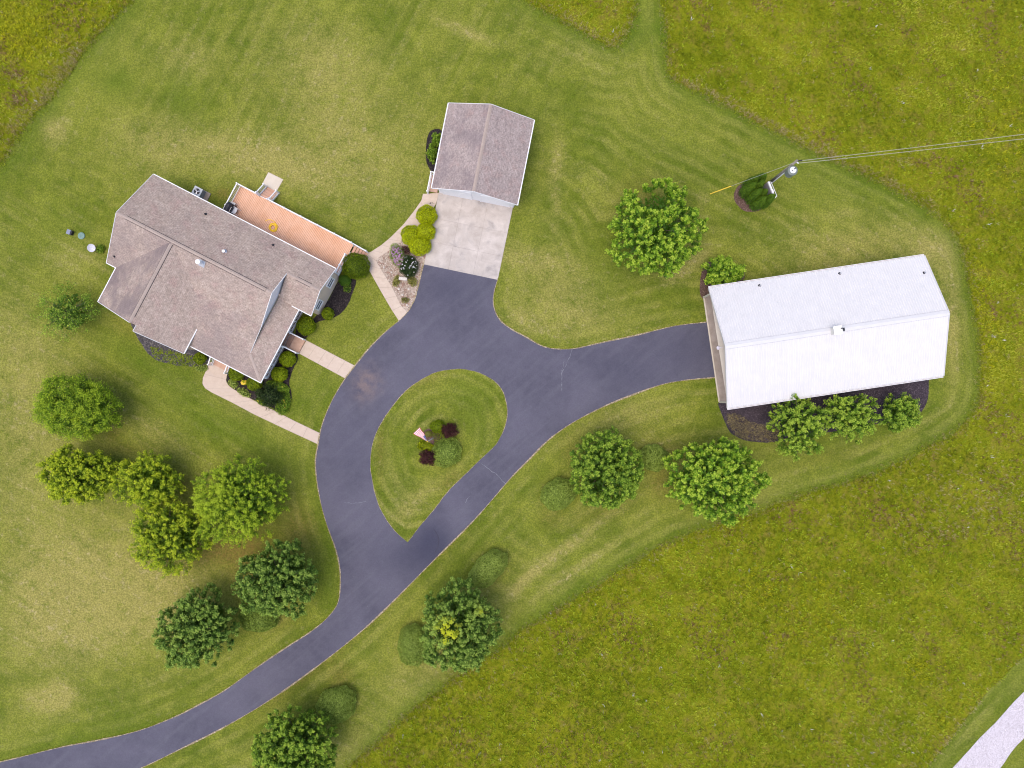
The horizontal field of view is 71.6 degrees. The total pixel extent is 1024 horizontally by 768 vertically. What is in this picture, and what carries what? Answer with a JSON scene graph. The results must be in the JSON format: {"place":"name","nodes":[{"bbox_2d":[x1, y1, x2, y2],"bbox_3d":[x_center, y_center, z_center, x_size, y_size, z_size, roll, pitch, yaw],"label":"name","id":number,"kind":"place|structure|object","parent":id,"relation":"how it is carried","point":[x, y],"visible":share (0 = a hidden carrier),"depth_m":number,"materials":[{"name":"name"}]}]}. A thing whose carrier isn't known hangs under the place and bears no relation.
{"place":"outdoors","nodes":[
{"label":"outdoors","id":0,"kind":"place"},
{"bbox_2d":[0,264,714,767],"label":"asphalt driveway","id":1,"kind":"structure","parent":0,"point":[448,320],"depth_m":69.83,"materials":[{"name":"grey asphalt"}]},
{"bbox_2d":[0,263,423,761],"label":"driveway edge soil","id":2,"kind":"structure","parent":1,"relation":"on","point":[329,533],"depth_m":69.53,"materials":[{"name":"brown soil"}]},
{"bbox_2d":[141,377,714,767],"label":"driveway edge soil","id":3,"kind":"structure","parent":1,"relation":"on","point":[538,449],"depth_m":69.63,"materials":[{"name":"brown soil"}]},
{"bbox_2d":[370,369,506,541],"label":"island lawn","id":4,"kind":"structure","parent":0,"point":[410,490],"depth_m":69.80,"materials":[{"name":"green plant"}]},
{"bbox_2d":[416,440,434,450],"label":"shrub","id":5,"kind":"object","parent":4,"relation":"on","point":[424,445],"visible":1,"depth_m":69.58,"materials":[{"name":"green plant"}]},
{"bbox_2d":[418,449,435,465],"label":"purple shrub","id":6,"kind":"object","parent":4,"relation":"on","point":[424,458],"visible":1,"depth_m":69.05,"materials":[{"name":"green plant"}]},
{"bbox_2d":[423,429,441,445],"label":"mulch bed","id":7,"kind":"object","parent":4,"relation":"on","point":[432,440],"visible":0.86,"depth_m":69.78,"materials":[{"name":"brown soil"}]},
{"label":"flagpole","id":8,"kind":"object","parent":7,"relation":"on","visible":0},
{"bbox_2d":[413,428,426,440],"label":"flag","id":9,"kind":"object","parent":8,"relation":"attached to","point":[419,432],"visible":0.99,"depth_m":65.44,"materials":[{"name":"fabric"}]},
{"bbox_2d":[429,420,443,432],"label":"shrub","id":10,"kind":"object","parent":4,"relation":"on","point":[435,426],"visible":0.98,"depth_m":69.34,"materials":[{"name":"green plant"}]},
{"bbox_2d":[431,436,461,467],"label":"shrub","id":11,"kind":"object","parent":4,"relation":"on","point":[447,451],"visible":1,"depth_m":69.18,"materials":[{"name":"green plant"}]},
{"bbox_2d":[441,422,459,439],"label":"purple shrub","id":12,"kind":"object","parent":4,"relation":"on","point":[447,428],"visible":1,"depth_m":69.09,"materials":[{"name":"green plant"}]},
{"bbox_2d":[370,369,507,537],"bbox_3d":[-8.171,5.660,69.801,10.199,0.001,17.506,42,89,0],"label":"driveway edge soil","id":13,"kind":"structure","parent":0,"point":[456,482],"depth_m":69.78,"materials":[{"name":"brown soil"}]},
{"bbox_2d":[0,0,1023,767],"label":"lawn","id":14,"kind":"structure","parent":0,"point":[330,114],"depth_m":70.11,"materials":[{"name":"green plant"}]},
{"bbox_2d":[27,281,104,341],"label":"young tree","id":15,"kind":"object","parent":14,"relation":"on","point":[57,315],"visible":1,"depth_m":67.23,"materials":[{"name":"green plant"}]},
{"bbox_2d":[29,371,124,441],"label":"ornamental tree","id":16,"kind":"object","parent":14,"relation":"on","point":[83,409],"visible":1,"depth_m":65.60,"materials":[{"name":"green plant"}]},
{"bbox_2d":[35,441,118,505],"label":"ornamental tree","id":17,"kind":"object","parent":14,"relation":"on","point":[73,475],"visible":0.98,"depth_m":65.72,"materials":[{"name":"green plant"}]},
{"bbox_2d":[108,449,187,511],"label":"ornamental tree","id":18,"kind":"object","parent":14,"relation":"on","point":[149,481],"visible":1,"depth_m":65.97,"materials":[{"name":"green plant"}]},
{"bbox_2d":[127,499,213,579],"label":"ornamental tree","id":19,"kind":"object","parent":14,"relation":"on","point":[171,537],"visible":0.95,"depth_m":65.56,"materials":[{"name":"green plant"}]},
{"bbox_2d":[131,323,209,366],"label":"grey rock bed","id":20,"kind":"object","parent":14,"relation":"on","point":[147,343],"visible":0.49,"depth_m":69.87,"materials":[{"name":"grey gravel"}]},
{"bbox_2d":[150,347,204,367],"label":"weeds in grey rock","id":21,"kind":"object","parent":20,"relation":"on","point":[172,356],"visible":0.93,"depth_m":69.81,"materials":[{"name":"green plant"}]},
{"bbox_2d":[193,352,206,363],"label":"boxwood","id":22,"kind":"object","parent":20,"relation":"on","point":[199,358],"visible":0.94,"depth_m":69.24,"materials":[{"name":"green plant"}]},
{"bbox_2d":[151,582,240,670],"bbox_3d":[-29.508,22.635,66.389,7.838,6.396,7.770,0,89,0],"label":"maple tree","id":23,"kind":"object","parent":14,"relation":"on","point":[199,625],"visible":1,"depth_m":64.69,"materials":[{"name":"green plant"}]},
{"bbox_2d":[191,186,210,200],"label":"air conditioner","id":24,"kind":"object","parent":14,"relation":"on","point":[200,193],"visible":0.91,"depth_m":69.24,"materials":[{"name":"metal"}]},
{"bbox_2d":[189,453,290,547],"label":"ornamental tree","id":25,"kind":"object","parent":14,"relation":"on","point":[250,495],"visible":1,"depth_m":65.14,"materials":[{"name":"green plant"}]},
{"bbox_2d":[238,604,278,632],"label":"bush","id":26,"kind":"object","parent":14,"relation":"on","point":[255,621],"visible":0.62,"depth_m":68.29,"materials":[{"name":"green plant"}]},
{"bbox_2d":[202,362,318,443],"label":"porch walk","id":27,"kind":"structure","parent":14,"relation":"on","point":[214,379],"depth_m":69.81,"materials":[{"name":"beige concrete"}]},
{"bbox_2d":[226,347,297,411],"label":"mulch bed","id":28,"kind":"object","parent":14,"relation":"on","point":[286,382],"visible":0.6,"depth_m":69.86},
{"bbox_2d":[228,368,244,380],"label":"boxwood","id":29,"kind":"object","parent":28,"relation":"on","point":[235,375],"visible":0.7,"depth_m":69.13,"materials":[{"name":"green plant"}]},
{"bbox_2d":[237,387,250,397],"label":"hosta","id":30,"kind":"object","parent":28,"relation":"on","point":[245,392],"visible":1,"depth_m":69.67,"materials":[{"name":"green plant"}]},
{"bbox_2d":[246,378,262,390],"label":"boxwood","id":31,"kind":"object","parent":28,"relation":"on","point":[252,384],"visible":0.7,"depth_m":69.11,"materials":[{"name":"green plant"}]},
{"bbox_2d":[253,381,285,409],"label":"shrub","id":32,"kind":"object","parent":28,"relation":"on","point":[270,395],"visible":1,"depth_m":68.87,"materials":[{"name":"green plant"}]},
{"bbox_2d":[266,380,289,392],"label":"perennial clump","id":33,"kind":"object","parent":28,"relation":"on","point":[282,386],"visible":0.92,"depth_m":69.44,"materials":[{"name":"green plant"}]},
{"bbox_2d":[271,367,287,381],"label":"boxwood","id":34,"kind":"object","parent":28,"relation":"on","point":[280,374],"visible":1,"depth_m":69.06,"materials":[{"name":"green plant"}]},
{"bbox_2d":[275,390,290,415],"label":"perennial clump","id":35,"kind":"object","parent":28,"relation":"on","point":[286,403],"visible":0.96,"depth_m":69.48,"materials":[{"name":"green plant"}]},
{"bbox_2d":[278,351,296,366],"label":"boxwood","id":36,"kind":"object","parent":28,"relation":"on","point":[286,358],"visible":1,"depth_m":69.07,"materials":[{"name":"green plant"}]},
{"bbox_2d":[263,172,282,190],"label":"deck step pad","id":37,"kind":"object","parent":14,"relation":"on","point":[272,181],"visible":0.91,"depth_m":70.16,"materials":[{"name":"concrete"}]},
{"bbox_2d":[230,538,318,619],"bbox_3d":[-21.872,18.172,66.334,8.032,6.710,7.492,0,89,0],"label":"maple tree","id":38,"kind":"object","parent":14,"relation":"on","point":[280,585],"visible":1,"depth_m":64.77,"materials":[{"name":"green plant"}]},
{"bbox_2d":[250,704,338,767],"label":"maple tree","id":39,"kind":"object","parent":14,"relation":"on","point":[290,746],"visible":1,"depth_m":64.58,"materials":[{"name":"green plant"}]},
{"bbox_2d":[223,182,367,275],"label":"deck","id":40,"kind":"structure","parent":14,"relation":"on","point":[258,210],"depth_m":69.36,"materials":[{"name":"orange wood"}]},
{"bbox_2d":[223,202,236,213],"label":"grill","id":41,"kind":"object","parent":40,"relation":"on","point":[229,207],"visible":0.67,"depth_m":68.18,"materials":[{"name":"black metal"}]},
{"bbox_2d":[295,277,355,338],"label":"mulch bed","id":42,"kind":"object","parent":14,"relation":"on","point":[338,301],"visible":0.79,"depth_m":70.02,"materials":[{"name":"brown soil"}]},
{"bbox_2d":[296,316,315,335],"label":"boxwood","id":43,"kind":"object","parent":42,"relation":"on","point":[306,326],"visible":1,"depth_m":68.98,"materials":[{"name":"green plant"}]},
{"bbox_2d":[321,307,333,319],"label":"boxwood","id":44,"kind":"object","parent":42,"relation":"on","point":[327,313],"visible":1,"depth_m":69.39,"materials":[{"name":"green plant"}]},
{"bbox_2d":[338,275,350,285],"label":"boxwood","id":45,"kind":"object","parent":42,"relation":"on","point":[344,279],"visible":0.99,"depth_m":69.42,"materials":[{"name":"green plant"}]},
{"bbox_2d":[299,340,353,377],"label":"front door walk","id":46,"kind":"structure","parent":14,"relation":"on","point":[327,359],"depth_m":69.91,"materials":[{"name":"beige concrete"}]},
{"bbox_2d":[315,685,356,724],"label":"bush","id":47,"kind":"object","parent":14,"relation":"on","point":[336,703],"visible":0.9,"depth_m":68.23,"materials":[{"name":"green plant"}]},
{"bbox_2d":[342,253,370,279],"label":"boxwood","id":48,"kind":"object","parent":14,"relation":"on","point":[357,266],"visible":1,"depth_m":68.82,"materials":[{"name":"green plant"}]},
{"bbox_2d":[364,253,406,319],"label":"side walk","id":49,"kind":"structure","parent":14,"relation":"on","point":[387,291],"depth_m":70.04,"materials":[{"name":"beige concrete"}]},
{"bbox_2d":[376,241,425,311],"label":"river rock bed","id":50,"kind":"object","parent":14,"relation":"on","point":[403,284],"visible":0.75,"depth_m":70.08,"materials":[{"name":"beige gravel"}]},
{"bbox_2d":[389,243,403,267],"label":"flowering shrub","id":51,"kind":"object","parent":50,"relation":"on","point":[394,250],"visible":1,"depth_m":69.37,"materials":[{"name":"purple plant"}]},
{"bbox_2d":[398,254,418,278],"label":"flowering shrub","id":52,"kind":"object","parent":50,"relation":"on","point":[408,266],"visible":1,"depth_m":69.33,"materials":[{"name":"green plant"}]},
{"bbox_2d":[400,225,419,244],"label":"golden shrub","id":53,"kind":"object","parent":50,"relation":"on","point":[410,234],"visible":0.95,"depth_m":69.19,"materials":[{"name":"yellow plant"}]},
{"bbox_2d":[407,276,417,286],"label":"grass clump","id":54,"kind":"object","parent":50,"relation":"on","point":[411,281],"visible":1,"depth_m":69.80,"materials":[{"name":"green plant"}]},
{"bbox_2d":[367,193,438,259],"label":"garage walk","id":55,"kind":"structure","parent":14,"relation":"on","point":[394,239],"depth_m":70.14,"materials":[{"name":"beige concrete"}]},
{"bbox_2d":[397,623,427,666],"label":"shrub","id":56,"kind":"object","parent":14,"relation":"on","point":[410,647],"visible":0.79,"depth_m":68.35,"materials":[{"name":"green plant"}]},
{"bbox_2d":[408,235,431,256],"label":"golden shrub","id":57,"kind":"object","parent":14,"relation":"on","point":[419,246],"visible":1,"depth_m":69.13,"materials":[{"name":"yellow plant"}]},
{"bbox_2d":[417,223,435,239],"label":"golden shrub","id":58,"kind":"object","parent":14,"relation":"on","point":[427,231],"visible":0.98,"depth_m":69.19,"materials":[{"name":"yellow plant"}]},
{"bbox_2d":[416,204,437,225],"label":"golden shrub","id":59,"kind":"object","parent":14,"relation":"on","point":[425,213],"visible":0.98,"depth_m":69.20,"materials":[{"name":"yellow plant"}]},
{"bbox_2d":[426,171,437,193],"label":"side stoop","id":60,"kind":"object","parent":14,"relation":"on","point":[429,189],"visible":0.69,"depth_m":70.03,"materials":[{"name":"white concrete"}]},
{"bbox_2d":[426,129,441,171],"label":"mulch bed","id":61,"kind":"object","parent":14,"relation":"on","point":[431,166],"visible":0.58,"depth_m":70.30,"materials":[{"name":"black wood"}]},
{"bbox_2d":[426,143,437,163],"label":"shrub","id":62,"kind":"object","parent":61,"relation":"on","point":[431,153],"visible":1,"depth_m":69.35,"materials":[{"name":"green plant"}]},
{"bbox_2d":[431,132,440,147],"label":"shrub","id":63,"kind":"object","parent":61,"relation":"on","point":[436,139],"visible":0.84,"depth_m":69.28,"materials":[{"name":"green plant"}]},
{"bbox_2d":[419,576,504,673],"bbox_3d":[-4.617,22.261,66.015,7.992,7.366,8.897,0,89,0],"label":"maple tree","id":64,"kind":"object","parent":14,"relation":"on","point":[457,621],"visible":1,"depth_m":64.36,"materials":[{"name":"green plant"}]},
{"bbox_2d":[424,193,512,279],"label":"garage concrete pad","id":65,"kind":"object","parent":14,"relation":"on","point":[470,237],"visible":0.94,"depth_m":70.14,"materials":[{"name":"grey concrete"}]},
{"bbox_2d":[431,103,534,206],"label":"garage","id":66,"kind":"structure","parent":14,"relation":"on","point":[483,152],"depth_m":66.79,"materials":[{"name":"grey"}]},
{"bbox_2d":[442,190,471,199],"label":"garage door","id":67,"kind":"structure","parent":66,"relation":"in","point":[461,194],"depth_m":69.12,"materials":[{"name":"white metal"}]},
{"bbox_2d":[479,195,509,206],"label":"garage door","id":68,"kind":"structure","parent":66,"relation":"in","point":[486,199],"depth_m":69.17,"materials":[{"name":"white metal"}]},
{"bbox_2d":[467,549,507,588],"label":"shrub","id":69,"kind":"object","parent":14,"relation":"on","point":[488,567],"visible":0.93,"depth_m":68.48,"materials":[{"name":"green plant"}]},
{"bbox_2d":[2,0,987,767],"bbox_3d":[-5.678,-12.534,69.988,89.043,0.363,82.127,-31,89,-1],"label":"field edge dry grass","id":70,"kind":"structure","parent":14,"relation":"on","point":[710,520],"depth_m":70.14,"materials":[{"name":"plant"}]},
{"bbox_2d":[540,477,576,510],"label":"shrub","id":71,"kind":"object","parent":14,"relation":"on","point":[557,493],"visible":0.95,"depth_m":68.66,"materials":[{"name":"green plant"}]},
{"bbox_2d":[569,425,644,509],"bbox_3d":[8.992,7.853,66.606,7.346,6.746,7.992,0,89,0],"label":"maple tree","id":72,"kind":"object","parent":14,"relation":"on","point":[604,472],"visible":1,"depth_m":64.88,"materials":[{"name":"green plant"}]},
{"bbox_2d":[638,444,669,471],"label":"shrub","id":73,"kind":"object","parent":14,"relation":"on","point":[653,455],"visible":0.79,"depth_m":68.75,"materials":[{"name":"green plant"}]},
{"bbox_2d":[604,177,708,278],"bbox_3d":[13.490,-14.503,66.261,9.437,8.168,9.686,0,89,0],"label":"maple tree","id":74,"kind":"object","parent":14,"relation":"on","point":[648,222],"visible":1,"depth_m":64.63,"materials":[{"name":"green plant"}]},
{"bbox_2d":[705,296,725,400],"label":"barn apron","id":75,"kind":"object","parent":14,"relation":"on","point":[716,357],"visible":0.44,"depth_m":70.07,"materials":[{"name":"concrete"}]},
{"bbox_2d":[703,298,719,401],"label":"barn apron edge","id":76,"kind":"object","parent":75,"relation":"on","point":[711,349],"visible":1,"depth_m":70.07,"materials":[{"name":"concrete"}]},
{"bbox_2d":[661,435,771,528],"bbox_3d":[19.097,9.113,66.210,10.221,7.586,8.624,0,89,0],"label":"maple tree","id":77,"kind":"object","parent":14,"relation":"on","point":[715,472],"visible":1,"depth_m":64.44,"materials":[{"name":"green plant"}]},
{"bbox_2d":[700,260,744,297],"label":"mulch bed","id":78,"kind":"object","parent":14,"relation":"on","point":[704,290],"visible":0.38,"depth_m":70.20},
{"bbox_2d":[700,255,746,285],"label":"shrub","id":79,"kind":"object","parent":78,"relation":"on","point":[726,270],"visible":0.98,"depth_m":68.27,"materials":[{"name":"green plant"}]},
{"bbox_2d":[734,182,759,211],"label":"mulch bed","id":80,"kind":"object","parent":14,"relation":"on","point":[741,204],"visible":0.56,"depth_m":70.34,"materials":[{"name":"brown soil"}]},
{"bbox_2d":[738,182,756,198],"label":"arborvitae","id":81,"kind":"object","parent":80,"relation":"on","point":[748,188],"visible":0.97,"depth_m":68.35,"materials":[{"name":"green plant"}]},
{"bbox_2d":[741,176,758,186],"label":"arborvitae","id":82,"kind":"object","parent":80,"relation":"on","point":[753,179],"visible":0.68,"depth_m":68.10,"materials":[{"name":"green plant"}]},
{"bbox_2d":[744,188,762,204],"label":"arborvitae","id":83,"kind":"object","parent":80,"relation":"on","point":[754,195],"visible":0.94,"depth_m":68.31,"materials":[{"name":"green plant"}]},
{"bbox_2d":[749,196,766,211],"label":"arborvitae","id":84,"kind":"object","parent":80,"relation":"on","point":[758,202],"visible":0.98,"depth_m":68.48,"materials":[{"name":"green plant"}]},
{"bbox_2d":[759,193,775,209],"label":"arborvitae","id":85,"kind":"object","parent":80,"relation":"on","point":[770,199],"visible":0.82,"depth_m":67.85,"materials":[{"name":"green plant"}]},
{"bbox_2d":[763,181,776,197],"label":"meter rack","id":86,"kind":"object","parent":80,"relation":"on","point":[767,185],"visible":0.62,"depth_m":68.52,"materials":[{"name":"white metal"}]},
{"bbox_2d":[769,159,801,183],"bbox_3d":[25.525,-19.545,67.129,0.910,6.980,1.268,10,89,0],"label":"utility pole","id":87,"kind":"object","parent":14,"relation":"on","point":[790,170],"visible":0.98,"depth_m":64.67,"materials":[{"name":"grey wood"}]},
{"bbox_2d":[802,134,1023,160],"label":"overhead wire","id":88,"kind":"object","parent":87,"relation":"attached to","point":[913,147],"visible":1,"depth_m":64.17,"materials":[{"name":"metal"}]},
{"bbox_2d":[718,379,928,442],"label":"mulch bed","id":89,"kind":"object","parent":14,"relation":"on","point":[759,414],"visible":0.33,"depth_m":70.05,"materials":[{"name":"wood"}]},
{"bbox_2d":[727,413,780,442],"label":"dry weeds in mulch","id":90,"kind":"object","parent":89,"relation":"on","point":[746,424],"visible":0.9,"depth_m":69.95,"materials":[{"name":"brown plant"}]},
{"bbox_2d":[766,393,831,461],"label":"young tree","id":91,"kind":"object","parent":89,"relation":"on","point":[805,425],"visible":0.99,"depth_m":66.42,"materials":[{"name":"green plant"}]},
{"bbox_2d":[822,393,880,444],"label":"young tree","id":92,"kind":"object","parent":89,"relation":"on","point":[847,421],"visible":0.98,"depth_m":66.44,"materials":[{"name":"green plant"}]},
{"bbox_2d":[875,392,922,432],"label":"young tree","id":93,"kind":"object","parent":89,"relation":"on","point":[901,409],"visible":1,"depth_m":66.87,"materials":[{"name":"green plant"}]},
{"bbox_2d":[703,254,949,409],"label":"pole barn","id":94,"kind":"structure","parent":14,"relation":"on","point":[835,330],"depth_m":65.66,"materials":[{"name":"white metal"}]},
{"bbox_2d":[0,0,1023,767],"bbox_3d":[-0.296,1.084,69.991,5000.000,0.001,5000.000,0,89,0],"label":"ground","id":95,"kind":"structure","parent":0,"point":[946,72],"depth_m":69.90,"materials":[{"name":"green plant"}]},
{"bbox_2d":[98,174,338,382],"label":"house","id":96,"kind":"structure","parent":95,"relation":"on","point":[225,290],"depth_m":65.80,"materials":[{"name":"grey"}]},
{"bbox_2d":[0,0,1023,727],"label":"yellow green weeds","id":97,"kind":"object","parent":95,"relation":"on","point":[26,40],"visible":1,"depth_m":70.19,"materials":[{"name":"plant"}]},
{"bbox_2d":[36,6,1010,764],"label":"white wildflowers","id":98,"kind":"object","parent":95,"relation":"on","point":[888,480],"visible":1,"depth_m":69.76,"materials":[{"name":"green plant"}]},
{"bbox_2d":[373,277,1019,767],"bbox_3d":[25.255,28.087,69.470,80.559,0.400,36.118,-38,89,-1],"label":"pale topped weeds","id":99,"kind":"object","parent":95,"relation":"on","point":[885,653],"visible":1,"depth_m":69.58,"materials":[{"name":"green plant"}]},
{"bbox_2d":[927,657,1023,767],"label":"grass verge","id":100,"kind":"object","parent":95,"relation":"on","point":[1002,697],"depth_m":69.66,"materials":[{"name":"green plant"}]},
{"bbox_2d":[493,279,705,349],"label":"driveway edge soil","id":101,"kind":"structure","parent":0,"point":[587,345],"depth_m":70.03,"materials":[{"name":"brown soil"}]},
{"bbox_2d":[953,692,1023,767],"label":"gravel road","id":102,"kind":"structure","parent":0,"point":[998,742],"depth_m":69.61,"materials":[{"name":"white gravel"}]},
{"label":"utility pole","id":103,"kind":"object","parent":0,"visible":0},
{"bbox_2d":[803,139,1019,162],"bbox_3d":[47.350,-22.419,64.466,43.050,0.462,0.040,-7,89,0],"label":"overhead wire","id":104,"kind":"object","parent":103,"relation":"attached to","point":[909,151],"visible":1,"depth_m":64.47,"materials":[{"name":"metal"}]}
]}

